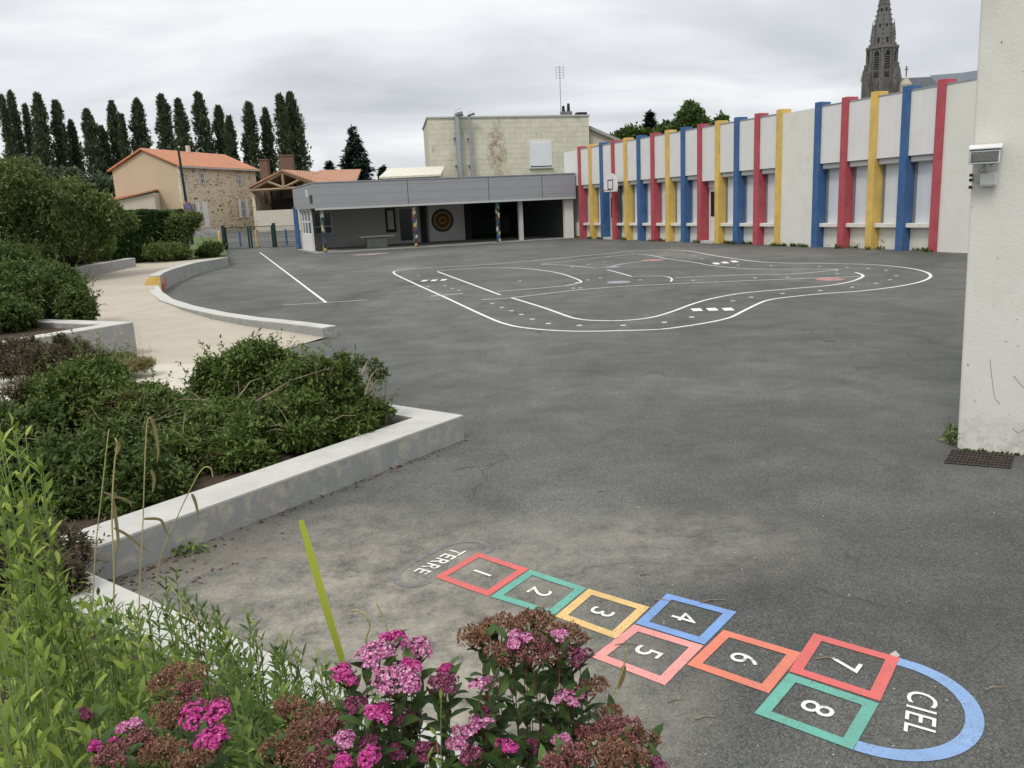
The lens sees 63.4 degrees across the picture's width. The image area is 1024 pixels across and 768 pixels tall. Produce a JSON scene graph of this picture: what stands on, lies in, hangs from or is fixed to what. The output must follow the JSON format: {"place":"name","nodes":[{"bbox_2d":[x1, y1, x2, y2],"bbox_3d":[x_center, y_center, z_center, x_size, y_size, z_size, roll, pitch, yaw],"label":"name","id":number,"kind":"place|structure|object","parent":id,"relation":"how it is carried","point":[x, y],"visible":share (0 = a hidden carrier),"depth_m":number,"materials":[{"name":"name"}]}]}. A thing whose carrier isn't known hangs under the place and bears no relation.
{"place":"outdoors","nodes":[
{"label":"outdoors","id":0,"kind":"place"},
{"bbox_2d":[0,327,69,340],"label":"rounded bed soil","id":1,"kind":"structure","parent":0,"point":[24,332],"depth_m":15.01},
{"bbox_2d":[0,243,106,333],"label":"rounded shrub","id":2,"kind":"object","parent":1,"relation":"on","point":[32,292],"visible":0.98,"depth_m":16.14,"materials":[{"name":"green plant"}]},
{"bbox_2d":[0,364,196,404],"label":"sandy strip","id":3,"kind":"object","parent":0,"point":[162,371],"visible":0.07,"depth_m":12.54,"materials":[{"name":"concrete"}]},
{"bbox_2d":[0,328,71,384],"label":"heather shrub","id":4,"kind":"object","parent":3,"relation":"on","point":[30,352],"visible":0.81,"depth_m":12.07,"materials":[{"name":"brown plant"}]},
{"bbox_2d":[36,322,116,369],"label":"heather shrub","id":5,"kind":"object","parent":3,"relation":"on","point":[67,344],"visible":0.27,"depth_m":12.36,"materials":[{"name":"brown plant"}]},
{"bbox_2d":[100,336,162,375],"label":"dry grass tuft","id":6,"kind":"object","parent":3,"relation":"on","point":[139,364],"visible":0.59,"depth_m":12.31,"materials":[{"name":"plant"}]},
{"bbox_2d":[0,593,306,767],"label":"flower bed soil","id":7,"kind":"structure","parent":0,"point":[78,625],"depth_m":4.17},
{"bbox_2d":[0,584,96,767],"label":"tall leafy plant","id":8,"kind":"object","parent":7,"relation":"on","point":[37,671],"visible":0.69,"depth_m":1.15,"materials":[{"name":"green plant"}]},
{"bbox_2d":[0,506,115,601],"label":"bronze shrub","id":9,"kind":"object","parent":7,"relation":"on","point":[76,560],"visible":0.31,"depth_m":5.17,"materials":[{"name":"brown plant"}]},
{"bbox_2d":[0,411,121,767],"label":"tall leafy plant","id":10,"kind":"object","parent":7,"relation":"on","point":[21,570],"visible":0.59,"depth_m":1.53,"materials":[{"name":"green plant"}]},
{"bbox_2d":[0,586,123,767],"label":"lime leafy clump","id":11,"kind":"object","parent":7,"relation":"on","point":[55,750],"visible":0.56,"depth_m":1.26,"materials":[{"name":"green plant"}]},
{"bbox_2d":[20,609,168,767],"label":"broad leaf weed","id":12,"kind":"object","parent":7,"relation":"on","point":[113,669],"visible":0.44,"depth_m":1.58,"materials":[{"name":"plant"}]},
{"bbox_2d":[31,574,164,764],"bbox_3d":[-1.192,1.073,2.510,0.726,1.058,0.391,8,16,41],"label":"lime leafy clump","id":13,"kind":"object","parent":7,"relation":"on","point":[95,604],"visible":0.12,"depth_m":2.56,"materials":[{"name":"green plant"}]},
{"bbox_2d":[91,429,131,688],"bbox_3d":[-1.129,0.833,2.421,0.156,1.449,0.056,-8,13,-22],"label":"dry grass stalk","id":14,"kind":"object","parent":7,"relation":"on","point":[114,496],"visible":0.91,"depth_m":2.33,"materials":[{"name":"plant"}]},
{"bbox_2d":[111,438,149,675],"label":"dry grass stalk","id":15,"kind":"object","parent":7,"relation":"on","point":[113,505],"visible":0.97,"depth_m":2.23,"materials":[{"name":"plant"}]},
{"bbox_2d":[68,593,226,767],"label":"lime leafy clump","id":16,"kind":"object","parent":7,"relation":"on","point":[124,664],"visible":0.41,"depth_m":1.97,"materials":[{"name":"green plant"}]},
{"bbox_2d":[93,596,210,766],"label":"broad leaf weed","id":17,"kind":"object","parent":7,"relation":"on","point":[178,652],"visible":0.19,"depth_m":2.17,"materials":[{"name":"plant"}]},
{"bbox_2d":[67,658,239,767],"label":"spiraea bush","id":18,"kind":"object","parent":7,"relation":"on","point":[209,733],"visible":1,"depth_m":1.09,"materials":[{"name":"pink plant"}]},
{"bbox_2d":[137,416,170,708],"bbox_3d":[-0.967,0.817,2.343,0.131,1.510,0.062,-3,12,0],"label":"dry grass stalk","id":19,"kind":"object","parent":7,"relation":"on","point":[152,471],"visible":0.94,"depth_m":2.22,"materials":[{"name":"plant"}]},
{"bbox_2d":[141,562,261,767],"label":"upright weed","id":20,"kind":"object","parent":7,"relation":"on","point":[220,642],"visible":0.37,"depth_m":3.00,"materials":[{"name":"green plant"}]},
{"bbox_2d":[0,533,443,767],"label":"undergrowth","id":21,"kind":"object","parent":7,"relation":"on","point":[145,635],"visible":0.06,"depth_m":4.13,"materials":[{"name":"green plant"}]},
{"bbox_2d":[191,630,309,767],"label":"lime leafy clump","id":22,"kind":"object","parent":7,"relation":"on","point":[236,702],"visible":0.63,"depth_m":2.01,"materials":[{"name":"green plant"}]},
{"bbox_2d":[226,606,350,765],"bbox_3d":[-0.716,1.166,2.617,0.791,0.953,0.302,9,17,43],"label":"upright weed","id":23,"kind":"object","parent":7,"relation":"on","point":[279,660],"visible":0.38,"depth_m":2.54,"materials":[{"name":"green plant"}]},
{"bbox_2d":[241,692,347,767],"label":"spiraea bush","id":24,"kind":"object","parent":7,"relation":"on","point":[283,751],"visible":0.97,"depth_m":1.08,"materials":[{"name":"brown plant"}]},
{"bbox_2d":[229,662,362,767],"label":"upright weed","id":25,"kind":"object","parent":7,"relation":"on","point":[313,696],"visible":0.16,"depth_m":2.23,"materials":[{"name":"green plant"}]},
{"bbox_2d":[298,520,354,755],"bbox_3d":[-0.254,0.922,1.411,0.022,1.514,0.125,-1,12,7],"label":"single grass blade","id":26,"kind":"object","parent":7,"relation":"on","point":[320,588],"visible":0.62,"depth_m":1.24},
{"bbox_2d":[320,629,470,767],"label":"spiraea bush","id":27,"kind":"object","parent":7,"relation":"on","point":[370,747],"visible":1,"depth_m":1.09,"materials":[{"name":"pink plant"}]},
{"bbox_2d":[436,606,607,767],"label":"spiraea bush","id":28,"kind":"object","parent":7,"relation":"on","point":[486,727],"visible":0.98,"depth_m":1.12,"materials":[{"name":"pink plant"}]},
{"bbox_2d":[533,667,669,767],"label":"spiraea bush","id":29,"kind":"object","parent":7,"relation":"on","point":[618,746],"visible":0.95,"depth_m":1.10,"materials":[{"name":"brown plant"}]},
{"bbox_2d":[50,257,326,363],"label":"path","id":30,"kind":"structure","parent":0,"point":[171,334],"depth_m":18.42,"materials":[{"name":"beige concrete"}]},
{"bbox_2d":[135,235,194,261],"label":"garden bush","id":31,"kind":"object","parent":30,"relation":"on","point":[155,251],"visible":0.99,"depth_m":40.31,"materials":[{"name":"green plant"}]},
{"bbox_2d":[179,237,229,265],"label":"grass bank","id":32,"kind":"structure","parent":0,"point":[196,240],"depth_m":54.48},
{"bbox_2d":[190,234,226,257],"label":"garden bush","id":33,"kind":"object","parent":32,"relation":"on","point":[204,249],"visible":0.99,"depth_m":44.02,"materials":[{"name":"green plant"}]},
{"bbox_2d":[194,229,302,252],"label":"street","id":34,"kind":"structure","parent":0,"point":[281,246],"depth_m":68.61,"materials":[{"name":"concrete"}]},
{"bbox_2d":[2,229,531,241],"bbox_3d":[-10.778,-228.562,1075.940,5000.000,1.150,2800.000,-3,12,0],"label":"ground","id":35,"kind":"structure","parent":0,"point":[493,235],"depth_m":64.47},
{"bbox_2d":[0,93,19,158],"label":"poplar tree","id":36,"kind":"object","parent":35,"relation":"on","point":[8,133],"visible":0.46,"depth_m":142.81,"materials":[{"name":"green plant"}]},
{"bbox_2d":[6,89,37,232],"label":"poplar tree","id":37,"kind":"object","parent":35,"relation":"on","point":[15,116],"visible":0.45,"depth_m":145.44,"materials":[{"name":"green plant"}]},
{"bbox_2d":[21,102,36,161],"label":"poplar tree","id":38,"kind":"object","parent":35,"relation":"on","point":[26,118],"visible":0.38,"depth_m":148.46,"materials":[{"name":"green plant"}]},
{"bbox_2d":[28,91,59,168],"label":"poplar tree","id":39,"kind":"object","parent":35,"relation":"on","point":[42,147],"visible":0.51,"depth_m":142.60,"materials":[{"name":"green plant"}]},
{"bbox_2d":[35,164,88,213],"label":"dark tree","id":40,"kind":"object","parent":35,"relation":"on","point":[54,173],"visible":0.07,"depth_m":114.30,"materials":[{"name":"green plant"}]},
{"bbox_2d":[49,99,75,215],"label":"poplar tree","id":41,"kind":"object","parent":35,"relation":"on","point":[62,139],"visible":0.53,"depth_m":145.69,"materials":[{"name":"green plant"}]},
{"bbox_2d":[66,119,86,174],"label":"poplar tree","id":42,"kind":"object","parent":35,"relation":"on","point":[77,157],"visible":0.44,"depth_m":149.08,"materials":[{"name":"green plant"}]},
{"bbox_2d":[66,169,115,207],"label":"dark tree","id":43,"kind":"object","parent":35,"relation":"on","point":[101,181],"visible":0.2,"depth_m":106.91,"materials":[{"name":"green plant"}]},
{"bbox_2d":[80,107,109,176],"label":"poplar tree","id":44,"kind":"object","parent":35,"relation":"on","point":[92,149],"visible":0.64,"depth_m":143.06,"materials":[{"name":"green plant"}]},
{"bbox_2d":[97,124,114,176],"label":"poplar tree","id":45,"kind":"object","parent":35,"relation":"on","point":[104,137],"visible":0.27,"depth_m":146.36,"materials":[{"name":"green plant"}]},
{"bbox_2d":[104,99,120,164],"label":"poplar tree","id":46,"kind":"object","parent":35,"relation":"on","point":[111,120],"visible":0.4,"depth_m":148.26,"materials":[{"name":"green plant"}]},
{"bbox_2d":[117,113,131,161],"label":"poplar tree","id":47,"kind":"object","parent":35,"relation":"on","point":[124,143],"visible":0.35,"depth_m":143.18,"materials":[{"name":"green plant"}]},
{"bbox_2d":[108,189,160,215],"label":"lean to","id":48,"kind":"object","parent":35,"relation":"on","point":[149,201],"visible":0.29,"depth_m":79.43,"materials":[{"name":"paint"}]},
{"bbox_2d":[127,97,153,152],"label":"poplar tree","id":49,"kind":"object","parent":35,"relation":"on","point":[137,126],"visible":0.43,"depth_m":145.36,"materials":[{"name":"green plant"}]},
{"bbox_2d":[153,92,178,150],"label":"poplar tree","id":50,"kind":"object","parent":35,"relation":"on","point":[163,127],"visible":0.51,"depth_m":148.21,"materials":[{"name":"green plant"}]},
{"bbox_2d":[107,145,259,230],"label":"stone house","id":51,"kind":"structure","parent":35,"relation":"on","point":[218,193],"depth_m":84.51,"materials":[{"name":"stone"}]},
{"bbox_2d":[172,97,198,151],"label":"poplar tree","id":52,"kind":"object","parent":35,"relation":"on","point":[182,124],"visible":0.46,"depth_m":142.69,"materials":[{"name":"green plant"}]},
{"bbox_2d":[190,91,218,153],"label":"poplar tree","id":53,"kind":"object","parent":35,"relation":"on","point":[206,140],"visible":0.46,"depth_m":145.50,"materials":[{"name":"green plant"}]},
{"bbox_2d":[212,104,227,155],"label":"poplar tree","id":54,"kind":"object","parent":35,"relation":"on","point":[219,125],"visible":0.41,"depth_m":148.51,"materials":[{"name":"green plant"}]},
{"bbox_2d":[222,114,241,160],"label":"poplar tree","id":55,"kind":"object","parent":35,"relation":"on","point":[230,141],"visible":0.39,"depth_m":143.36,"materials":[{"name":"green plant"}]},
{"bbox_2d":[240,101,262,173],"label":"poplar tree","id":56,"kind":"object","parent":35,"relation":"on","point":[250,141],"visible":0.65,"depth_m":145.87,"materials":[{"name":"green plant"}]},
{"bbox_2d":[259,106,278,174],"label":"poplar tree","id":57,"kind":"object","parent":35,"relation":"on","point":[267,139],"visible":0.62,"depth_m":149.02,"materials":[{"name":"green plant"}]},
{"bbox_2d":[256,209,305,231],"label":"garden wall","id":58,"kind":"structure","parent":35,"relation":"on","point":[281,219],"depth_m":77.29,"materials":[{"name":"paint"}]},
{"bbox_2d":[273,92,299,170],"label":"poplar tree","id":59,"kind":"object","parent":35,"relation":"on","point":[283,131],"visible":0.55,"depth_m":142.91,"materials":[{"name":"green plant"}]},
{"bbox_2d":[284,90,313,170],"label":"poplar tree","id":60,"kind":"object","parent":35,"relation":"on","point":[302,158],"visible":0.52,"depth_m":145.82,"materials":[{"name":"green plant"}]},
{"bbox_2d":[248,155,360,229],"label":"tiled barn","id":61,"kind":"structure","parent":35,"relation":"on","point":[269,191],"depth_m":88.31,"materials":[{"name":"ceramic"}]},
{"bbox_2d":[336,124,375,179],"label":"conifer tree","id":62,"kind":"object","parent":35,"relation":"on","point":[355,155],"visible":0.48,"depth_m":107.22,"materials":[{"name":"green plant"}]},
{"bbox_2d":[422,103,589,176],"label":"cream block building","id":63,"kind":"structure","parent":35,"relation":"on","point":[458,144],"depth_m":70.30,"materials":[{"name":"paint"}]},
{"bbox_2d":[529,140,553,168],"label":"window","id":64,"kind":"structure","parent":63,"relation":"in","point":[540,151],"depth_m":71.31,"materials":[{"name":"paint"}]},
{"bbox_2d":[589,126,622,144],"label":"annex building","id":65,"kind":"structure","parent":35,"relation":"on","point":[596,136],"depth_m":73.41,"materials":[{"name":"paint"}]},
{"bbox_2d":[609,121,655,139],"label":"broadleaf tree","id":66,"kind":"object","parent":35,"relation":"on","point":[629,131],"visible":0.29,"depth_m":90.47,"materials":[{"name":"green plant"}]},
{"bbox_2d":[665,99,713,130],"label":"broadleaf tree","id":67,"kind":"object","parent":35,"relation":"on","point":[690,113],"visible":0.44,"depth_m":85.38,"materials":[{"name":"green plant"}]},
{"bbox_2d":[860,0,901,97],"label":"church steeple","id":68,"kind":"object","parent":35,"relation":"on","point":[881,71],"visible":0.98,"depth_m":145.05,"materials":[{"name":"stone"}]},
{"bbox_2d":[900,70,976,87],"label":"church nave","id":69,"kind":"structure","parent":35,"relation":"on","point":[931,80],"depth_m":143.73,"materials":[{"name":"stone"}]},
{"bbox_2d":[379,166,444,179],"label":"metal roof shed","id":70,"kind":"structure","parent":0,"point":[415,172],"depth_m":65.80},
{"bbox_2d":[0,0,980,212],"label":"sky","id":71,"kind":"structure","parent":0,"point":[381,68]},
{"bbox_2d":[108,238,1023,767],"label":"yard asphalt","id":72,"kind":"structure","parent":0,"point":[796,448],"depth_m":6.78,"materials":[{"name":"asphalt"}]},
{"bbox_2d":[1,319,137,376],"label":"planter wall","id":73,"kind":"structure","parent":72,"relation":"on","point":[112,332],"depth_m":14.73,"materials":[{"name":"concrete"}]},
{"bbox_2d":[71,258,135,278],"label":"planter wall","id":74,"kind":"structure","parent":72,"relation":"on","point":[96,269],"depth_m":33.87,"materials":[{"name":"concrete"}]},
{"bbox_2d":[149,257,228,291],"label":"curved retaining wall","id":75,"kind":"structure","parent":72,"relation":"on","point":[177,274],"depth_m":35.38,"materials":[{"name":"concrete"}]},
{"bbox_2d":[150,285,336,338],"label":"curved kerb","id":76,"kind":"structure","parent":72,"relation":"on","point":[316,329],"depth_m":17.56,"materials":[{"name":"concrete"}]},
{"bbox_2d":[221,223,276,249],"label":"yard gate","id":77,"kind":"structure","parent":72,"relation":"on","point":[224,232],"depth_m":62.94,"materials":[{"name":"green metal"}]},
{"bbox_2d":[61,404,463,580],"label":"planter wall","id":78,"kind":"structure","parent":72,"relation":"on","point":[228,506],"depth_m":6.73,"materials":[{"name":"concrete"}]},
{"bbox_2d":[0,422,395,542],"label":"shrub bed soil","id":79,"kind":"object","parent":78,"relation":"in","point":[206,480],"depth_m":7.14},
{"bbox_2d":[0,364,37,453],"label":"planter shrub","id":80,"kind":"object","parent":79,"relation":"on","point":[15,395],"visible":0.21,"depth_m":8.06,"materials":[{"name":"brown plant"}]},
{"bbox_2d":[0,329,185,440],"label":"planter shrub","id":81,"kind":"object","parent":79,"relation":"on","point":[72,378],"visible":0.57,"depth_m":8.05,"materials":[{"name":"green plant"}]},
{"bbox_2d":[0,378,207,537],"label":"planter shrub","id":82,"kind":"object","parent":79,"relation":"on","point":[76,467],"visible":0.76,"depth_m":6.57,"materials":[{"name":"green plant"}]},
{"bbox_2d":[42,383,279,481],"bbox_3d":[-3.239,0.323,7.908,1.951,0.711,2.527,1,13,18],"label":"shrub","id":83,"kind":"object","parent":79,"relation":"on","point":[126,395],"visible":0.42,"depth_m":7.72,"materials":[{"name":"green plant"}]},
{"bbox_2d":[101,368,281,476],"bbox_3d":[-3.016,0.352,7.812,1.439,1.006,1.988,-9,14,-28],"label":"planter shrub","id":84,"kind":"object","parent":79,"relation":"on","point":[241,449],"visible":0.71,"depth_m":7.49,"materials":[{"name":"green plant"}]},
{"bbox_2d":[17,360,378,443],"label":"bare twigs","id":85,"kind":"object","parent":79,"relation":"on","point":[240,394],"visible":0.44,"depth_m":7.80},
{"bbox_2d":[176,327,302,401],"bbox_3d":[-2.915,-0.008,9.322,1.706,1.176,1.440,-3,12,0],"label":"planter shrub","id":86,"kind":"object","parent":79,"relation":"on","point":[243,362],"visible":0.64,"depth_m":9.01,"materials":[{"name":"green plant"}]},
{"bbox_2d":[220,338,399,454],"bbox_3d":[-1.978,0.184,8.147,1.360,1.187,1.796,4,14,30],"label":"planter shrub","id":87,"kind":"object","parent":79,"relation":"on","point":[311,427],"visible":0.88,"depth_m":8.02,"materials":[{"name":"green plant"}]},
{"bbox_2d":[324,335,399,425],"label":"straggling shrub","id":88,"kind":"object","parent":79,"relation":"on","point":[386,407],"visible":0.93,"depth_m":8.38,"materials":[{"name":"green plant"}]},
{"bbox_2d":[109,440,466,595],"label":"leaf litter","id":89,"kind":"object","parent":72,"relation":"on","point":[215,546],"visible":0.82,"depth_m":5.93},
{"bbox_2d":[55,571,522,767],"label":"bed kerb","id":90,"kind":"structure","parent":72,"relation":"on","point":[123,594],"depth_m":4.51,"materials":[{"name":"concrete"}]},
{"bbox_2d":[292,173,575,253],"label":"covered playground","id":91,"kind":"object","parent":72,"relation":"on","point":[337,216],"visible":0.99,"depth_m":56.64,"materials":[{"name":"paint"}]},
{"bbox_2d":[312,211,333,234],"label":"window frame","id":92,"kind":"structure","parent":91,"relation":"in","point":[328,219],"depth_m":58.57,"materials":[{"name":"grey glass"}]},
{"bbox_2d":[397,207,413,243],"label":"door","id":93,"kind":"structure","parent":91,"relation":"in","point":[404,215],"depth_m":60.40,"materials":[{"name":"paint"}]},
{"bbox_2d":[393,250,931,331],"bbox_3d":[3.853,-3.617,27.195,14.208,0.002,22.678,-6,13,-16],"label":"road circuit marking","id":94,"kind":"object","parent":72,"relation":"on","point":[738,313],"visible":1,"depth_m":21.91,"materials":[{"name":"white paint"}]},
{"bbox_2d":[392,539,983,760],"bbox_3d":[0.704,1.362,4.695,3.466,0.002,0.895,7,15,38],"label":"hopscotch marking","id":95,"kind":"object","parent":72,"relation":"on","point":[968,736],"visible":1,"depth_m":4.25,"materials":[{"name":"multicoloured paint"}]},
{"bbox_2d":[575,235,932,251],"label":"wall foot weeds","id":96,"kind":"object","parent":72,"relation":"on","point":[791,245],"depth_m":37.63,"materials":[{"name":"green plant"}]},
{"bbox_2d":[564,78,976,252],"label":"school wing","id":97,"kind":"structure","parent":72,"relation":"on","point":[885,169],"depth_m":36.03,"materials":[{"name":"paint"}]},
{"bbox_2d":[944,449,1014,468],"bbox_3d":[4.072,0.656,7.221,0.515,0.018,0.431,5,14,32],"label":"drain grate","id":98,"kind":"object","parent":72,"relation":"on","point":[972,458],"visible":1,"depth_m":7.22,"materials":[{"name":"metal"}]},
{"bbox_2d":[957,0,1023,454],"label":"white pier","id":99,"kind":"structure","parent":72,"relation":"on","point":[991,411],"depth_m":7.09,"materials":[{"name":"paint"}]},
{"bbox_2d":[968,143,1003,172],"bbox_3d":[3.930,-1.874,6.888,0.247,0.236,0.246,5,14,31],"label":"floodlight","id":100,"kind":"object","parent":99,"relation":"attached to","point":[984,154],"visible":1,"depth_m":6.81,"materials":[{"name":"metal"}]},
{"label":"hedge bed soil","id":101,"kind":"structure","parent":0,"visible":0},
{"bbox_2d":[0,232,58,262],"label":"garden bush","id":102,"kind":"object","parent":101,"relation":"on","point":[14,249],"visible":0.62,"depth_m":26.64,"materials":[{"name":"green plant"}]},
{"bbox_2d":[0,150,127,258],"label":"garden tree","id":103,"kind":"object","parent":101,"relation":"on","point":[24,210],"visible":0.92,"depth_m":29.06,"materials":[{"name":"green plant"}]},
{"bbox_2d":[76,235,117,265],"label":"garden bush","id":104,"kind":"object","parent":101,"relation":"on","point":[103,254],"visible":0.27,"depth_m":35.10,"materials":[{"name":"green plant"}]},
{"bbox_2d":[67,199,141,264],"bbox_3d":[-16.357,-5.838,32.198,3.582,2.836,2.759,-3,12,0],"label":"garden tree","id":105,"kind":"object","parent":101,"relation":"on","point":[126,218],"visible":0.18,"depth_m":32.15,"materials":[{"name":"green plant"}]},
{"bbox_2d":[72,208,190,262],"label":"clipped hedge","id":106,"kind":"object","parent":101,"relation":"on","point":[151,223],"visible":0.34,"depth_m":40.73,"materials":[{"name":"green plant"}]},
{"bbox_2d":[158,204,207,248],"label":"garden bush","id":107,"kind":"object","parent":101,"relation":"on","point":[189,222],"visible":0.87,"depth_m":41.76,"materials":[{"name":"green plant"}]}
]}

